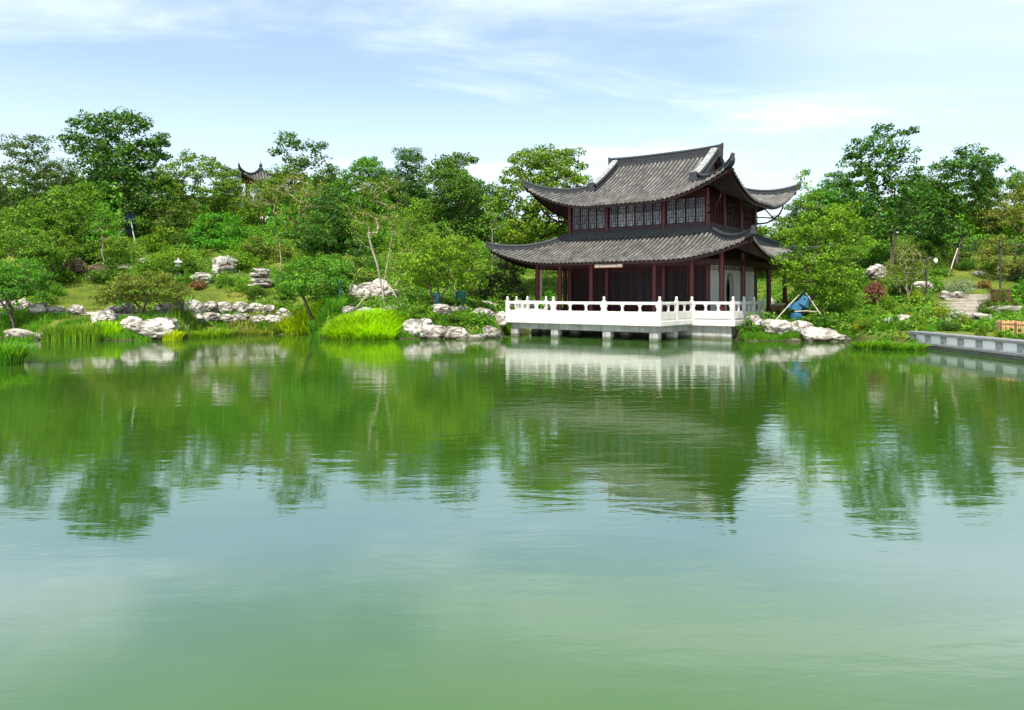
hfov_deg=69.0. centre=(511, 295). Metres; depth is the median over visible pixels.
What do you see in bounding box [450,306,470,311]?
rock
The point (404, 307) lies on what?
shrub
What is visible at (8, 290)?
tree
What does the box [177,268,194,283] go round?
shrub
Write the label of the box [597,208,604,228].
window
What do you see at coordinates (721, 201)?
window
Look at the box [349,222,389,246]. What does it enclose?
shrub
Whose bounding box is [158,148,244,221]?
tree
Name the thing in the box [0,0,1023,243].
sky
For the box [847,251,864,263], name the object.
shrub
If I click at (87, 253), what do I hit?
shrub
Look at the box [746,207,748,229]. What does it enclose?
window
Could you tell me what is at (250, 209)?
tree
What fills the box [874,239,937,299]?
tree
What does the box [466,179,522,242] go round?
tree
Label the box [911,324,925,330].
shrub
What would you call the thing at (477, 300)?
shrub
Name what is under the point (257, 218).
shrub
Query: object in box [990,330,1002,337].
shrub
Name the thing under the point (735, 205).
window
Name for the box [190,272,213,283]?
rock
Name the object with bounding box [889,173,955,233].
tree
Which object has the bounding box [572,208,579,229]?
window
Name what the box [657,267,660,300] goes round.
lattice door
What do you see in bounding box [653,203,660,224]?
window
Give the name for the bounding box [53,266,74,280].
shrub
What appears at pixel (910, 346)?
reed clump
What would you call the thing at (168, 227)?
shrub
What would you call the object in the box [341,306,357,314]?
rock
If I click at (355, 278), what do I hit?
shrub
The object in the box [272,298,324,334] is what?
reed clump
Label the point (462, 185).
tree
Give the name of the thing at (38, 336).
rock
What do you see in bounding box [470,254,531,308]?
tree
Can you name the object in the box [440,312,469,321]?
shrub
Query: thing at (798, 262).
tree
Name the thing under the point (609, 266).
name board
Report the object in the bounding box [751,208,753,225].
window
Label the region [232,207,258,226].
shrub
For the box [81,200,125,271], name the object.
tree
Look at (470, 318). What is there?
shrub
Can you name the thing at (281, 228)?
shrub
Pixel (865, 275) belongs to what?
shrub
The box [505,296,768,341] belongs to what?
stone terrace
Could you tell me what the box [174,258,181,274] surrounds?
stone lantern
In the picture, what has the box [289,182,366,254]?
tree
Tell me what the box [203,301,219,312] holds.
rock
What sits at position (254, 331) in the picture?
reed clump
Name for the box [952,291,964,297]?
rock
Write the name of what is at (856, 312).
shrub
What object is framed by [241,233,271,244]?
shrub
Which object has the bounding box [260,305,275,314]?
rock
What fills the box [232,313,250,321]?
rock
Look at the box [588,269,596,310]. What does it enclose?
lattice door
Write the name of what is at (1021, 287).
shrub
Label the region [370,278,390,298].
rock
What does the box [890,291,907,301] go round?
shrub
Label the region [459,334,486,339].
rock
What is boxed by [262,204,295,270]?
tree
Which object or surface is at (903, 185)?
tree
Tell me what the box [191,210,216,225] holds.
shrub
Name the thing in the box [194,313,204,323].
rock
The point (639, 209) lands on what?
window
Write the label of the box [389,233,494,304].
tree
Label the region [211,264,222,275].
rock
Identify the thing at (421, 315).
shrub
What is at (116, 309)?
rock
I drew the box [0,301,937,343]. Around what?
bank grass
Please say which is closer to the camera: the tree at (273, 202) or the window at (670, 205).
the window at (670, 205)
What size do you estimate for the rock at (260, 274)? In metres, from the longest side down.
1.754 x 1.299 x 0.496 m
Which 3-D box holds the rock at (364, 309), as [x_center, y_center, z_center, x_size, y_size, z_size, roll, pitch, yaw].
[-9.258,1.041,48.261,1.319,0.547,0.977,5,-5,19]
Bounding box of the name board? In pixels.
[594,264,622,267]
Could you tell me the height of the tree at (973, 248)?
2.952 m
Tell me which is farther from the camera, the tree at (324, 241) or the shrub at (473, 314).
the tree at (324, 241)
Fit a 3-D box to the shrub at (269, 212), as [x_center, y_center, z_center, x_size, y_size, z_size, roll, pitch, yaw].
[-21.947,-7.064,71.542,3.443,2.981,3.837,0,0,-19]
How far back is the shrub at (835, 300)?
50.67 m
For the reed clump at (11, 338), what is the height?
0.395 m
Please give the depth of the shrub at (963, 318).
41.13 m
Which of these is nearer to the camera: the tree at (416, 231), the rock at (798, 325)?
the rock at (798, 325)
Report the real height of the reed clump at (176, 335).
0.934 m
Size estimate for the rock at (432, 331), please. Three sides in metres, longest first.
1.869 x 1.228 x 1.211 m
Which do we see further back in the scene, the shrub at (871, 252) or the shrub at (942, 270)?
the shrub at (871, 252)
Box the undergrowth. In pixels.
[0,212,1023,339]
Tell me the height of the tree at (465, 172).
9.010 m
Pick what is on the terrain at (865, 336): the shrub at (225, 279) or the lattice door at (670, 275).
the shrub at (225, 279)
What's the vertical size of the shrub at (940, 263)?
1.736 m
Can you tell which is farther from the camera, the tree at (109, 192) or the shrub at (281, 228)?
the tree at (109, 192)
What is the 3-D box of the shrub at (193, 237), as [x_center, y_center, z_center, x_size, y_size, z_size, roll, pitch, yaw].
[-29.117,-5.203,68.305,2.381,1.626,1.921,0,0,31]
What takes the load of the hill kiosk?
on the terrain at (865, 336)
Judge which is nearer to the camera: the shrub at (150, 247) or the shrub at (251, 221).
the shrub at (150, 247)
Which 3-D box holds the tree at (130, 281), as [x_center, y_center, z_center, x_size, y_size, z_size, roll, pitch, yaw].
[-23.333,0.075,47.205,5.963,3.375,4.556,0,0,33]
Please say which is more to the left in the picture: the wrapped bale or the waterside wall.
the wrapped bale
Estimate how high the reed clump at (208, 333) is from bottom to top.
2.297 m
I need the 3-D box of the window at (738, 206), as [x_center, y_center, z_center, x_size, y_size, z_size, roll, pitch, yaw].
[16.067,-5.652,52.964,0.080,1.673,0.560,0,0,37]
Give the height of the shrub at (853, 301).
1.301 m
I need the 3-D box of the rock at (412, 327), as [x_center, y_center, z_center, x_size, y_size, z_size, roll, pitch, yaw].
[-6.190,2.031,45.614,1.495,1.228,0.969,-4,-5,19]
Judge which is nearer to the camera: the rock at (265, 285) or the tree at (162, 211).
the rock at (265, 285)
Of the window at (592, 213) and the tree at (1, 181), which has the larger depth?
the tree at (1, 181)
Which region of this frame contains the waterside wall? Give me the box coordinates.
[908,331,1023,360]
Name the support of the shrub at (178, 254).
on the terrain at (865, 336)
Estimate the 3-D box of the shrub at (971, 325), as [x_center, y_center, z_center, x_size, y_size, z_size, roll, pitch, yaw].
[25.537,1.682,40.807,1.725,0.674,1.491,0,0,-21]
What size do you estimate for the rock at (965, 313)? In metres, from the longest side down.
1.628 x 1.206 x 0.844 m
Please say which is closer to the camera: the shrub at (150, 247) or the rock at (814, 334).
the rock at (814, 334)
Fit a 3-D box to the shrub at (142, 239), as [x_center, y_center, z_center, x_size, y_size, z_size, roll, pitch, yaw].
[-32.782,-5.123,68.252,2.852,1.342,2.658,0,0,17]
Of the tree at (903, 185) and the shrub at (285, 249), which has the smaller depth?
the tree at (903, 185)
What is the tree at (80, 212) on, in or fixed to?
on the terrain at (865, 336)
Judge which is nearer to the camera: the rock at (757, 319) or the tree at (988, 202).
the rock at (757, 319)
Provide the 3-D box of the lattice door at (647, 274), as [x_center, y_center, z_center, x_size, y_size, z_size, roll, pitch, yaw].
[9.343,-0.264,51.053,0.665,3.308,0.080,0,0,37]
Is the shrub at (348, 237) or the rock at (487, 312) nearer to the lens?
the rock at (487, 312)
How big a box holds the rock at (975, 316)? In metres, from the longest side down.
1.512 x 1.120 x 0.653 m
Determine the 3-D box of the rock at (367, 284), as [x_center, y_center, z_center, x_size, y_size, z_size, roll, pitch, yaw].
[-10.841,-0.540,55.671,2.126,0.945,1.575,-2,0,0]
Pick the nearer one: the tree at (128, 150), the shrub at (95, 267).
the shrub at (95, 267)
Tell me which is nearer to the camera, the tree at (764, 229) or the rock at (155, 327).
the rock at (155, 327)
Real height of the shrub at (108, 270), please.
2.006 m
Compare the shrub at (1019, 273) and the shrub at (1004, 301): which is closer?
the shrub at (1004, 301)
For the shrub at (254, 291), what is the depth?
55.38 m
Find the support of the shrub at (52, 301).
on the terrain at (865, 336)
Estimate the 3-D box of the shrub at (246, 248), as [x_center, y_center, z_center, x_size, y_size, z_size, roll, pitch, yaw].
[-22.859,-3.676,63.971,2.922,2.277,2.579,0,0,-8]
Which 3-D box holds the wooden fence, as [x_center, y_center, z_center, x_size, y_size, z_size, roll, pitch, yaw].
[17.823,1.245,49.865,0.120,1.470,2.850,0,0,37]
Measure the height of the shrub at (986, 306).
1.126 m
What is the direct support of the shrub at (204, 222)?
on the terrain at (865, 336)
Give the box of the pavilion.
[486,143,833,319]
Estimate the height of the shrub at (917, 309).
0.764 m
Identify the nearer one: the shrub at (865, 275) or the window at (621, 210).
the window at (621, 210)
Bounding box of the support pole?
[775,291,802,319]
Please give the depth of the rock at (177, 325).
44.88 m
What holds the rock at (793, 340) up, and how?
on the terrain at (865, 336)
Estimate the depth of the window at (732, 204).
52.11 m
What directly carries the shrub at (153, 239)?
on the terrain at (865, 336)
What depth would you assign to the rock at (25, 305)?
49.06 m
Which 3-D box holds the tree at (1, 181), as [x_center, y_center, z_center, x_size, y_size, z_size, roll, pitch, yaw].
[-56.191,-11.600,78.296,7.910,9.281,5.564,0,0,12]
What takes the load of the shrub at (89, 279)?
on the terrain at (865, 336)
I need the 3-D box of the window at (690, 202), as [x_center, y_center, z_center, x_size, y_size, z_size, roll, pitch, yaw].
[11.804,-5.652,49.198,0.678,1.673,0.080,0,0,37]
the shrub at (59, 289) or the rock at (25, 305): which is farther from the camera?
the shrub at (59, 289)
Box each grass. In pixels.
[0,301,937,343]
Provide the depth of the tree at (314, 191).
70.85 m
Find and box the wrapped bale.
[455,291,465,305]
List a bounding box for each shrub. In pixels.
[26,295,60,305]
[49,282,68,295]
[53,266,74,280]
[60,241,104,261]
[60,256,86,272]
[81,270,106,282]
[85,262,111,274]
[88,257,132,280]
[134,257,157,275]
[137,233,153,244]
[138,232,172,248]
[139,224,168,251]
[140,228,154,236]
[142,252,185,271]
[148,240,172,260]
[155,218,176,237]
[156,232,199,248]
[157,248,194,265]
[162,259,211,272]
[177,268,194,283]
[185,216,215,238]
[186,232,205,244]
[188,280,208,290]
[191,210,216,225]
[199,201,236,223]
[199,248,211,256]
[214,274,236,287]
[222,278,260,291]
[229,225,273,254]
[230,244,252,254]
[231,240,263,263]
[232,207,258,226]
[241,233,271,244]
[243,195,266,222]
[244,286,273,295]
[265,206,300,235]
[267,224,298,236]
[268,288,295,297]
[289,254,308,266]
[300,232,317,247]
[315,251,342,260]
[323,225,358,243]
[326,268,358,285]
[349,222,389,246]
[355,227,398,251]
[356,220,386,231]
[358,213,389,226]
[362,256,388,269]
[365,301,381,308]
[390,302,411,315]
[406,295,416,302]
[406,305,438,318]
[416,298,432,312]
[418,294,431,300]
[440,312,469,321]
[458,314,472,322]
[463,311,477,319]
[466,299,495,310]
[471,308,486,324]
[472,298,486,310]
[540,289,556,305]
[736,318,763,329]
[768,306,787,319]
[812,314,838,325]
[828,305,839,311]
[830,274,860,305]
[837,272,866,287]
[837,304,860,316]
[840,297,860,306]
[842,298,858,309]
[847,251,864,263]
[847,304,869,314]
[848,310,865,316]
[851,268,870,283]
[853,318,864,332]
[856,316,877,327]
[861,242,888,266]
[861,258,888,267]
[863,279,886,305]
[867,248,889,264]
[868,295,909,315]
[871,243,896,252]
[878,261,903,277]
[880,313,912,323]
[887,250,918,269]
[887,282,916,296]
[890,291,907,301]
[903,288,928,305]
[903,308,922,316]
[906,312,927,323]
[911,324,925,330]
[913,243,945,261]
[923,251,949,270]
[923,305,949,317]
[924,265,953,276]
[931,279,944,291]
[935,320,961,330]
[942,276,977,293]
[950,260,977,268]
[953,311,972,330]
[967,320,995,331]
[970,280,992,288]
[972,324,988,335]
[976,297,998,313]
[978,259,1008,269]
[984,287,1019,307]
[987,305,1014,315]
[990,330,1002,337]
[997,327,1022,338]
[1008,264,1023,282]
[1008,277,1023,302]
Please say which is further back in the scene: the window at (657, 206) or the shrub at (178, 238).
the shrub at (178, 238)
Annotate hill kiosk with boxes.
[234,162,286,222]
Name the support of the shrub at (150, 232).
on the terrain at (865, 336)
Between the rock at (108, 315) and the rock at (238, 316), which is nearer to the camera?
the rock at (108, 315)
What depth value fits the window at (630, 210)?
51.85 m
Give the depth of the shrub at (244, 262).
62.52 m
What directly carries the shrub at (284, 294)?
on the terrain at (865, 336)
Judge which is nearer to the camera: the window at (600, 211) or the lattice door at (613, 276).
the lattice door at (613, 276)
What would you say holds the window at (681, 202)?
in the pavilion
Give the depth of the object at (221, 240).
67.54 m
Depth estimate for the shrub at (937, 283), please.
53.46 m
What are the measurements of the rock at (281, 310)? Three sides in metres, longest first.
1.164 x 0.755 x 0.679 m
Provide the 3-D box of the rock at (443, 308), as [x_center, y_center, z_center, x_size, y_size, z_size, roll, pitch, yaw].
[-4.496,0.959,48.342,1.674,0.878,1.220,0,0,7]
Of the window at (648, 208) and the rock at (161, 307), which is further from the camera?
the window at (648, 208)
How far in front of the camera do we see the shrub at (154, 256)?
63.49 m
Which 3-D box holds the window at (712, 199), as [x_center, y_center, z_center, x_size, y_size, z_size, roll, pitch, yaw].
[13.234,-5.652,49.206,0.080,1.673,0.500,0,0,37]
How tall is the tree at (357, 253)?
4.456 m
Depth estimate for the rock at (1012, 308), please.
47.04 m
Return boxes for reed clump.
[0,339,40,364]
[4,336,33,341]
[37,318,106,341]
[89,319,126,338]
[133,336,150,340]
[162,328,185,340]
[170,303,238,337]
[220,307,284,334]
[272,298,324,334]
[302,295,350,336]
[318,307,408,339]
[851,339,897,349]
[881,341,932,350]
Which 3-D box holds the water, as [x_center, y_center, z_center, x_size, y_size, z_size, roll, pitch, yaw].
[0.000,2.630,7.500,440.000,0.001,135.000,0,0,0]
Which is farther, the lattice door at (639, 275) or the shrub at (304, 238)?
the shrub at (304, 238)
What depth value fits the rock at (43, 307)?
47.49 m
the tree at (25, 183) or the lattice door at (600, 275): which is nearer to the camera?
the lattice door at (600, 275)
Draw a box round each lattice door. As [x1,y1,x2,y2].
[572,269,579,310]
[580,269,587,310]
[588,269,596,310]
[597,269,603,310]
[609,269,617,310]
[618,268,625,311]
[626,268,634,311]
[635,268,643,311]
[644,268,651,311]
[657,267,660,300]
[666,267,675,311]
[676,267,685,310]
[686,267,688,310]
[695,266,704,310]
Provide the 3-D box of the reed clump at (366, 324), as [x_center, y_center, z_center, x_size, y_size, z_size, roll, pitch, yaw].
[-9.132,1.700,45.895,6.281,2.019,5.662,0,0,0]
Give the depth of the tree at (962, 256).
65.46 m
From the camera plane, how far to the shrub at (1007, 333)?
34.26 m
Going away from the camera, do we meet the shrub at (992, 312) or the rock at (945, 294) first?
the shrub at (992, 312)
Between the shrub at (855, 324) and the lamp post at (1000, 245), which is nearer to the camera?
the shrub at (855, 324)
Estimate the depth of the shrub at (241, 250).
65.06 m
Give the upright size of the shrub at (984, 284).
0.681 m
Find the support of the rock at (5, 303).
on the terrain at (865, 336)
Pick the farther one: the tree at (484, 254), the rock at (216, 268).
the rock at (216, 268)
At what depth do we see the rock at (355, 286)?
54.59 m
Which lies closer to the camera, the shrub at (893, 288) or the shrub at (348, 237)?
the shrub at (893, 288)
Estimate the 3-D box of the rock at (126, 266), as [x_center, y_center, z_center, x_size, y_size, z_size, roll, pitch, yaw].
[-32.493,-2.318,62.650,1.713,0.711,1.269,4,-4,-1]
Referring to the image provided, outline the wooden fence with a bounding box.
[770,303,785,317]
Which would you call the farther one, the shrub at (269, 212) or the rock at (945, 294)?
the shrub at (269, 212)
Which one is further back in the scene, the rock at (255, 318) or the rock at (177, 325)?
the rock at (255, 318)
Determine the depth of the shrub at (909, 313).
43.67 m
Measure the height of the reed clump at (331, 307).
2.839 m
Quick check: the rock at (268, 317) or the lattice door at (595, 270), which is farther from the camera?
the lattice door at (595, 270)
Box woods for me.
[0,172,1023,244]
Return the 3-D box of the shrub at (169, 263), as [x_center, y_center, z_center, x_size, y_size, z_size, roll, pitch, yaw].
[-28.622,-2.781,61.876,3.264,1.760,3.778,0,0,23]
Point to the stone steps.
(968, 303)
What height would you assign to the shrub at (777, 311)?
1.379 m
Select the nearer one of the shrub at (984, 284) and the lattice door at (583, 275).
the lattice door at (583, 275)
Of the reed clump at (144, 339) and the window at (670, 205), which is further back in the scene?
the window at (670, 205)
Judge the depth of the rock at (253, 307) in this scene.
53.56 m
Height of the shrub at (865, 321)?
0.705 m
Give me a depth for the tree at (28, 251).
56.82 m
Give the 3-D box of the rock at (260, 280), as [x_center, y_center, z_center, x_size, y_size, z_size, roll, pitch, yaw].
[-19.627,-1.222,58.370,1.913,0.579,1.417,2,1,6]
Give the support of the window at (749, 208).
in the pavilion
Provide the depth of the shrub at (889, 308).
45.80 m
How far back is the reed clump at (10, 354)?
28.46 m
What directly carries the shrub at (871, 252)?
on the terrain at (865, 336)
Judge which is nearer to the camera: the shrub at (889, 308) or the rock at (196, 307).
the shrub at (889, 308)
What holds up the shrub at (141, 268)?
on the terrain at (865, 336)
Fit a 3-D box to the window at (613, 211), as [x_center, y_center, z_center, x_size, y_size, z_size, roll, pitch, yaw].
[7.182,-5.652,52.682,0.665,1.673,0.080,0,0,37]
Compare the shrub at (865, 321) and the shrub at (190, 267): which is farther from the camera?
the shrub at (190, 267)
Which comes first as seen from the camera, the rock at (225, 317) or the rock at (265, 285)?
the rock at (225, 317)
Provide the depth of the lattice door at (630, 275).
51.84 m
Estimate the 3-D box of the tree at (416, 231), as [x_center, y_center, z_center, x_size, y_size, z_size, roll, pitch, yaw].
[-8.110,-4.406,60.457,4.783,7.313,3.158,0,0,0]
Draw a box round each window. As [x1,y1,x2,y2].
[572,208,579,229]
[580,209,587,229]
[588,208,596,228]
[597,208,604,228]
[609,207,617,227]
[618,206,625,226]
[626,205,634,226]
[635,205,643,225]
[644,204,652,225]
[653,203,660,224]
[666,199,675,223]
[676,198,685,223]
[686,197,694,222]
[695,196,704,222]
[711,197,713,222]
[714,198,716,223]
[717,199,719,223]
[720,200,722,224]
[728,202,730,225]
[731,203,733,226]
[734,203,736,227]
[737,204,739,227]
[744,206,745,228]
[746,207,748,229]
[749,208,750,228]
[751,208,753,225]
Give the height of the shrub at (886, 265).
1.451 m
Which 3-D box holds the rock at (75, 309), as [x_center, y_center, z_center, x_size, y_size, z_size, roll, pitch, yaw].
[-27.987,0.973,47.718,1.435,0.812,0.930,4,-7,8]
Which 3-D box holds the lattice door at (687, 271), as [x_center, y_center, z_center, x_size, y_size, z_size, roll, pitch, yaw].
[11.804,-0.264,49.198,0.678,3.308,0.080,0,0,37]
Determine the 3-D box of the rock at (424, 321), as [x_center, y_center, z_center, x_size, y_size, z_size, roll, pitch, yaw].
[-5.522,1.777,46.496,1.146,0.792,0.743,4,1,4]
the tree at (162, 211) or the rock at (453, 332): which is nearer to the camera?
the rock at (453, 332)
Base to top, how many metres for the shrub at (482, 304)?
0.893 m
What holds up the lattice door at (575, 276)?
in the pavilion
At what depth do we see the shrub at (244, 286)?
56.33 m
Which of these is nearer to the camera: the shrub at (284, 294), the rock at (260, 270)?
the shrub at (284, 294)
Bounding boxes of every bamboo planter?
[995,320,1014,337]
[1014,321,1023,336]
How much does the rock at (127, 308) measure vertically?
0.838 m
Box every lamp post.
[925,257,937,302]
[998,242,1001,288]
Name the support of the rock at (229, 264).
on the terrain at (865, 336)
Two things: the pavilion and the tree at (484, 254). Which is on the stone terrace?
the pavilion
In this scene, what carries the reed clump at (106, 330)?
on the terrain at (865, 336)
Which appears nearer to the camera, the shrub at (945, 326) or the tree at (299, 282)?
the shrub at (945, 326)
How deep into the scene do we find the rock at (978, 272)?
59.56 m
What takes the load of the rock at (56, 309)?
on the terrain at (865, 336)
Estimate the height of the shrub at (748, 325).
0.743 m
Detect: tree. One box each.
[0,133,77,232]
[0,166,9,208]
[0,224,70,284]
[0,257,60,327]
[1,182,121,257]
[19,156,95,207]
[21,228,91,280]
[55,106,179,238]
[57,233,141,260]
[76,158,124,215]
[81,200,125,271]
[87,271,193,316]
[120,166,191,215]
[143,200,200,236]
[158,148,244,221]
[210,164,244,211]
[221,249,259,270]
[226,162,304,225]
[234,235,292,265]
[238,173,340,233]
[257,186,288,214]
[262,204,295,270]
[267,130,333,212]
[271,254,356,322]
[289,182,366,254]
[305,162,357,216]
[330,237,379,284]
[332,155,400,214]
[339,176,413,306]
[381,196,439,275]
[384,146,437,213]
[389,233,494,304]
[408,151,498,251]
[427,155,477,217]
[450,241,494,296]
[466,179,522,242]
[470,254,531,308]
[473,194,510,300]
[487,143,594,298]
[757,215,793,277]
[767,168,876,318]
[769,198,833,245]
[798,173,878,236]
[830,122,930,264]
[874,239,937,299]
[887,226,974,263]
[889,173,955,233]
[916,143,1015,268]
[950,234,1023,255]
[965,173,1019,238]
[973,186,1023,280]
[997,169,1023,235]
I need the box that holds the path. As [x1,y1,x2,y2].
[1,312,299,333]
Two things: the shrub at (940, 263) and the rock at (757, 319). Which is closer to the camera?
the rock at (757, 319)
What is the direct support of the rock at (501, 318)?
on the terrain at (865, 336)
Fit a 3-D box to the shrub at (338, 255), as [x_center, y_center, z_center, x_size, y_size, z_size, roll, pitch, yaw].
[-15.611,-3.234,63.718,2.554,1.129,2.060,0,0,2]
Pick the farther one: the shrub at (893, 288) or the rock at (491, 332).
the shrub at (893, 288)
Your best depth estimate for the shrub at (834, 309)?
48.10 m
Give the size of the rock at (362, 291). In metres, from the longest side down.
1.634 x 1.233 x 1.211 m
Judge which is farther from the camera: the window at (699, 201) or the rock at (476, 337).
the window at (699, 201)
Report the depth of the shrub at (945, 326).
39.54 m
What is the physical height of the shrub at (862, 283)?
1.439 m
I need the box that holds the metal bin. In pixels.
[989,289,1010,301]
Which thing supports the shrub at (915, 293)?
on the terrain at (865, 336)
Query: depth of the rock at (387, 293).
53.97 m
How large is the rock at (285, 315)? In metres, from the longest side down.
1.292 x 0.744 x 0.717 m
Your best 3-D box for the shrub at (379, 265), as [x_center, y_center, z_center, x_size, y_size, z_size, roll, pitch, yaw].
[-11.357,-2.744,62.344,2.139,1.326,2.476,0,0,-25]
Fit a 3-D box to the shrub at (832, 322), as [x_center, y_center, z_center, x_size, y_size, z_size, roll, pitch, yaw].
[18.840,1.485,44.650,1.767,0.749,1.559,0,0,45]
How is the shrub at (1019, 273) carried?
on the terrain at (865, 336)
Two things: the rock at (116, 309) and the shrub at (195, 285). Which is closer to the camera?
the rock at (116, 309)
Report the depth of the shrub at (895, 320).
41.61 m
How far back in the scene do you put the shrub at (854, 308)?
46.26 m
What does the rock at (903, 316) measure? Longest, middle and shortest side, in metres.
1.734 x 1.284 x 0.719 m
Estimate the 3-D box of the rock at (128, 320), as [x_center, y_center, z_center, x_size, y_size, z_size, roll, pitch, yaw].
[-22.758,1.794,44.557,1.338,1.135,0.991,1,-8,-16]
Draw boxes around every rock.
[0,299,14,310]
[4,328,36,338]
[14,298,32,310]
[28,302,50,314]
[35,333,40,339]
[47,306,65,313]
[65,305,85,314]
[90,309,118,323]
[105,306,120,312]
[117,264,132,269]
[119,316,142,330]
[121,302,135,313]
[127,317,178,337]
[152,303,170,312]
[170,301,186,311]
[171,318,179,328]
[185,299,205,313]
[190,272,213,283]
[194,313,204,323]
[202,312,219,321]
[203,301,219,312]
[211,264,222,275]
[212,255,239,272]
[218,302,233,313]
[220,314,233,322]
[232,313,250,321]
[233,301,248,312]
[245,303,263,312]
[248,283,271,287]
[248,315,265,322]
[249,272,270,277]
[250,277,273,282]
[252,268,270,271]
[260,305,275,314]
[265,314,282,322]
[275,308,288,314]
[281,312,292,318]
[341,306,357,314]
[345,284,357,295]
[349,287,371,300]
[357,282,371,288]
[358,307,372,311]
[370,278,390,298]
[384,289,398,299]
[401,319,422,336]
[419,318,432,324]
[419,324,446,338]
[431,304,454,314]
[441,326,469,338]
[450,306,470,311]
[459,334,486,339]
[473,307,494,319]
[482,326,501,337]
[494,311,509,326]
[745,315,762,328]
[760,319,792,334]
[784,338,800,341]
[791,320,812,331]
[799,326,836,341]
[831,333,851,341]
[866,264,887,280]
[883,314,909,322]
[913,281,933,293]
[939,291,954,299]
[946,311,971,320]
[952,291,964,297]
[971,271,984,274]
[972,313,992,321]
[987,305,1023,313]
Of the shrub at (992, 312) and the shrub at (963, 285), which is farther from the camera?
the shrub at (963, 285)
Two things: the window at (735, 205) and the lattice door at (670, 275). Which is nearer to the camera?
the lattice door at (670, 275)
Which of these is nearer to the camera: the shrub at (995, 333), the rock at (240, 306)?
the shrub at (995, 333)
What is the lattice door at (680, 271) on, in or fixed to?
in the pavilion
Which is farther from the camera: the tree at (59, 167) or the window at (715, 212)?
the tree at (59, 167)
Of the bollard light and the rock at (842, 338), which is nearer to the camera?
the rock at (842, 338)
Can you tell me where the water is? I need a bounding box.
[0,332,1023,709]
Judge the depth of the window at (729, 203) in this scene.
51.68 m
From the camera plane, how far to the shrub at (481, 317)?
47.47 m
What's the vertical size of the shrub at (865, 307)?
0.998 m
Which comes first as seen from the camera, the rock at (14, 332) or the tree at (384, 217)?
the rock at (14, 332)
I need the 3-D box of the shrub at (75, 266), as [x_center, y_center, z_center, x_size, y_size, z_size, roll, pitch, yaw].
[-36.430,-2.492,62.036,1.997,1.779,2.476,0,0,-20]
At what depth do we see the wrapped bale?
50.87 m
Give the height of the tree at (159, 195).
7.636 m
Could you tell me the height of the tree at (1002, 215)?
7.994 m
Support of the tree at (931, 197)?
on the terrain at (865, 336)
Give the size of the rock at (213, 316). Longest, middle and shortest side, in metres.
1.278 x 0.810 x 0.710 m
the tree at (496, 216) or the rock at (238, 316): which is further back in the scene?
the tree at (496, 216)
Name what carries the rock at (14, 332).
on the terrain at (865, 336)
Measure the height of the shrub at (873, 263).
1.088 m
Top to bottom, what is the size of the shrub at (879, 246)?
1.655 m
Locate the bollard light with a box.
[180,300,184,314]
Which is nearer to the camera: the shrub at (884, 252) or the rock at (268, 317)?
the rock at (268, 317)
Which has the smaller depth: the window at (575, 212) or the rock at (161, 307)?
the rock at (161, 307)
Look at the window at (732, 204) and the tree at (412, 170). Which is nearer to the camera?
the window at (732, 204)
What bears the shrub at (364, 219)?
on the terrain at (865, 336)
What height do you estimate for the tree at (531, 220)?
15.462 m
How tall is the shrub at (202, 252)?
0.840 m
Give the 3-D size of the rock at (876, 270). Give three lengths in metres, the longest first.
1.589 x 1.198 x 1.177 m
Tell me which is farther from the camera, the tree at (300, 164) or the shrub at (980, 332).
the tree at (300, 164)
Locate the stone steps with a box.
[928,294,989,320]
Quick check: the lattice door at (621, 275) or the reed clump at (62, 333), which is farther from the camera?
the lattice door at (621, 275)
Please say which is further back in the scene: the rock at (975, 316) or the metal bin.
the metal bin
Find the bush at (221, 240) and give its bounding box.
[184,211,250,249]
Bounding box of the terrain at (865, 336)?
[0,221,1023,342]
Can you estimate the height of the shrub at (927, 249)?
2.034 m
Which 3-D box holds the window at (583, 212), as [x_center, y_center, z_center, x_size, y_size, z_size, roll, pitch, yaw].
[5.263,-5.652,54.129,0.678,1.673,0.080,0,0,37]
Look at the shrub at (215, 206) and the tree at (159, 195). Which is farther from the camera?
the tree at (159, 195)
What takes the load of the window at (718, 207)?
in the pavilion
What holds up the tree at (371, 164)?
on the terrain at (865, 336)
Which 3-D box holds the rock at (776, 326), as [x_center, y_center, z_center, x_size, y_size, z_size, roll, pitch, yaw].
[15.674,1.966,43.930,1.916,1.180,1.330,5,-2,-12]
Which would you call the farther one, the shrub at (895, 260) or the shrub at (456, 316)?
the shrub at (895, 260)
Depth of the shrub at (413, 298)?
52.18 m
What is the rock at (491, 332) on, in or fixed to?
on the terrain at (865, 336)
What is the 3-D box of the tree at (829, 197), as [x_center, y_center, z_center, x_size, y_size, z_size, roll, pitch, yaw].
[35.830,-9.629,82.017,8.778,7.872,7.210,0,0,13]
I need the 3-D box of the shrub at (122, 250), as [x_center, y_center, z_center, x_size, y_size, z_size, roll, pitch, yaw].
[-35.883,-4.118,65.313,7.176,2.808,5.522,0,0,0]
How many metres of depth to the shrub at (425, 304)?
48.16 m
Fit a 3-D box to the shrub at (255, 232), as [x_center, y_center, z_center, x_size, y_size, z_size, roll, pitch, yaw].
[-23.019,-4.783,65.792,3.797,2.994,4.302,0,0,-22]
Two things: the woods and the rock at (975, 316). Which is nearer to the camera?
the rock at (975, 316)
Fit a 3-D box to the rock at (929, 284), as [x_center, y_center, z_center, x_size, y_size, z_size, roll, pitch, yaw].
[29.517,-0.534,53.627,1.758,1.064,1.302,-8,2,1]
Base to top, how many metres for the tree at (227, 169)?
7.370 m
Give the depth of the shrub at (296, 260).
63.10 m

